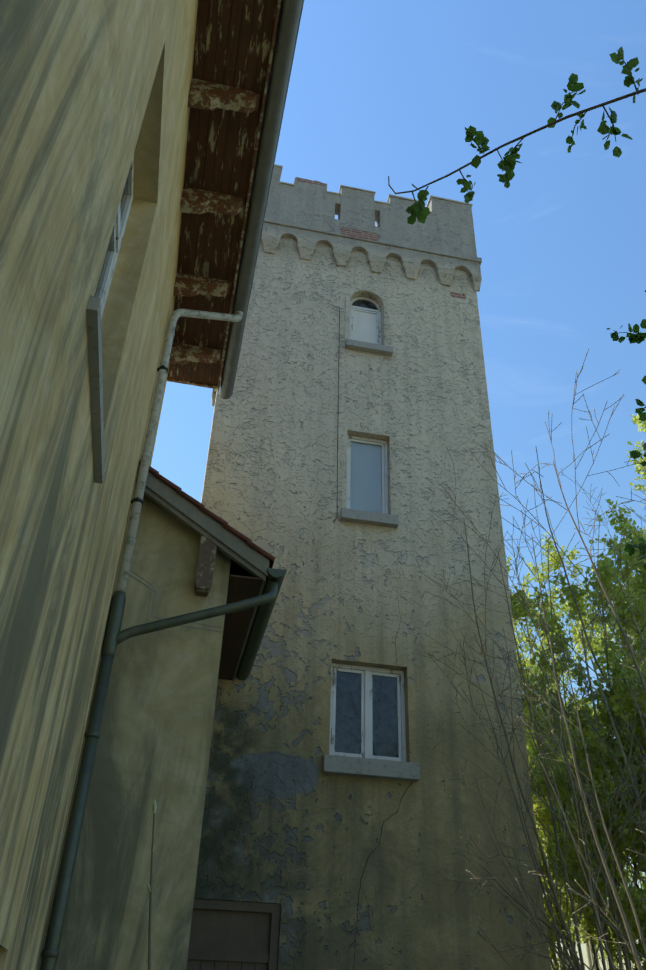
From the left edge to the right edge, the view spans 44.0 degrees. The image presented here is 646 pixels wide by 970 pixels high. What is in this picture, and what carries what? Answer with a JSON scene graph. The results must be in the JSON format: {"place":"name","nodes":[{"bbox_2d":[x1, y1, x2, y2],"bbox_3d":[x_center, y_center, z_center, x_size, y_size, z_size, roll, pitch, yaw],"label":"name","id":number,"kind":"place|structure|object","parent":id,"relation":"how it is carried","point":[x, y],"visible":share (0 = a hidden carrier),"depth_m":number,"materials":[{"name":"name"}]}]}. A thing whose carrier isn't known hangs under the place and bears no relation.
{"place":"outdoors","nodes":[
{"label":"outdoors","id":0,"kind":"place"},
{"bbox_2d":[151,0,645,969],"label":"sky","id":1,"kind":"structure","parent":0,"point":[378,90],"materials":[{"name":"blue"}]},
{"bbox_3d":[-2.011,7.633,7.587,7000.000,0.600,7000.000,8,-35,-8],"label":"ground","id":2,"kind":"structure","parent":0,"visible":0},
{"bbox_2d":[146,800,156,969],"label":"stem","id":3,"kind":"object","parent":2,"relation":"on","point":[149,886],"visible":1,"depth_m":2.30,"materials":[{"name":"green plant"}]},
{"bbox_2d":[0,0,303,969],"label":"villa","id":4,"kind":"object","parent":2,"relation":"on","point":[138,142],"visible":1,"depth_m":5.04,"materials":[{"name":"paint"}]},
{"bbox_2d":[55,460,286,969],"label":"annex","id":5,"kind":"object","parent":2,"relation":"on","point":[204,584],"visible":0.92,"depth_m":7.70,"materials":[{"name":"paint"}]},
{"bbox_2d":[194,164,550,969],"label":"tower","id":6,"kind":"structure","parent":2,"relation":"on","point":[412,392],"depth_m":12.22,"materials":[{"name":"paint"}]},
{"bbox_2d":[186,297,412,969],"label":"tower joinery","id":7,"kind":"object","parent":6,"relation":"attached to","point":[367,712],"visible":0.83,"depth_m":11.29,"materials":[{"name":"grey wood"}]},
{"bbox_2d":[388,47,645,569],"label":"tree","id":8,"kind":"object","parent":2,"relation":"on","point":[419,210],"visible":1,"depth_m":3.27,"materials":[{"name":"green plant"}]},
{"bbox_2d":[412,558,645,969],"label":"shrub","id":9,"kind":"object","parent":2,"relation":"on","point":[614,908],"visible":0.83,"depth_m":9.84,"materials":[{"name":"brown plant"}]},
{"bbox_2d":[422,494,645,969],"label":"shrub","id":10,"kind":"object","parent":2,"relation":"on","point":[561,916],"visible":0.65,"depth_m":9.96,"materials":[{"name":"brown plant"}]},
{"bbox_2d":[426,394,645,969],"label":"shrub","id":11,"kind":"object","parent":2,"relation":"on","point":[595,909],"visible":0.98,"depth_m":9.02,"materials":[{"name":"brown plant"}]},
{"bbox_2d":[430,446,645,816],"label":"shrub","id":12,"kind":"object","parent":2,"relation":"on","point":[608,684],"visible":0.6,"depth_m":11.98,"materials":[{"name":"brown plant"}]},
{"bbox_2d":[466,349,645,969],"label":"shrub","id":13,"kind":"object","parent":2,"relation":"on","point":[580,729],"visible":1,"depth_m":7.92,"materials":[{"name":"brown plant"}]},
{"bbox_2d":[467,489,645,969],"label":"tree","id":14,"kind":"object","parent":2,"relation":"on","point":[588,801],"visible":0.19,"depth_m":13.07,"materials":[{"name":"green plant"}]},
{"bbox_2d":[523,648,593,969],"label":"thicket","id":15,"kind":"object","parent":2,"relation":"on","point":[529,746],"depth_m":18.96,"materials":[{"name":"green plant"}]},
{"bbox_2d":[506,544,645,969],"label":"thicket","id":16,"kind":"object","parent":2,"relation":"on","point":[590,958],"visible":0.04,"depth_m":23.50,"materials":[{"name":"green plant"}]},
{"bbox_2d":[517,652,637,969],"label":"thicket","id":17,"kind":"object","parent":2,"relation":"on","point":[563,905],"visible":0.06,"depth_m":14.60,"materials":[{"name":"green plant"}]},
{"bbox_2d":[510,499,645,969],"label":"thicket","id":18,"kind":"object","parent":2,"relation":"on","point":[599,769],"visible":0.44,"depth_m":12.29,"materials":[{"name":"green plant"}]},
{"bbox_2d":[516,469,644,969],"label":"tree","id":19,"kind":"object","parent":2,"relation":"on","point":[592,944],"visible":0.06,"depth_m":13.77,"materials":[{"name":"green plant"}]},
{"bbox_2d":[533,637,645,969],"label":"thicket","id":20,"kind":"object","parent":2,"relation":"on","point":[632,716],"visible":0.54,"depth_m":11.00,"materials":[{"name":"green plant"}]},
{"bbox_2d":[539,414,645,721],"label":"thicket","id":21,"kind":"object","parent":2,"relation":"on","point":[598,640],"visible":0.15,"depth_m":21.46,"materials":[{"name":"green plant"}]},
{"bbox_2d":[583,547,645,874],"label":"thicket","id":22,"kind":"object","parent":2,"relation":"on","point":[639,609],"visible":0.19,"depth_m":12.70,"materials":[{"name":"green plant"}]},
{"bbox_2d":[594,417,645,852],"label":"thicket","id":23,"kind":"object","parent":2,"relation":"on","point":[603,668],"visible":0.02,"depth_m":15.68,"materials":[{"name":"green plant"}]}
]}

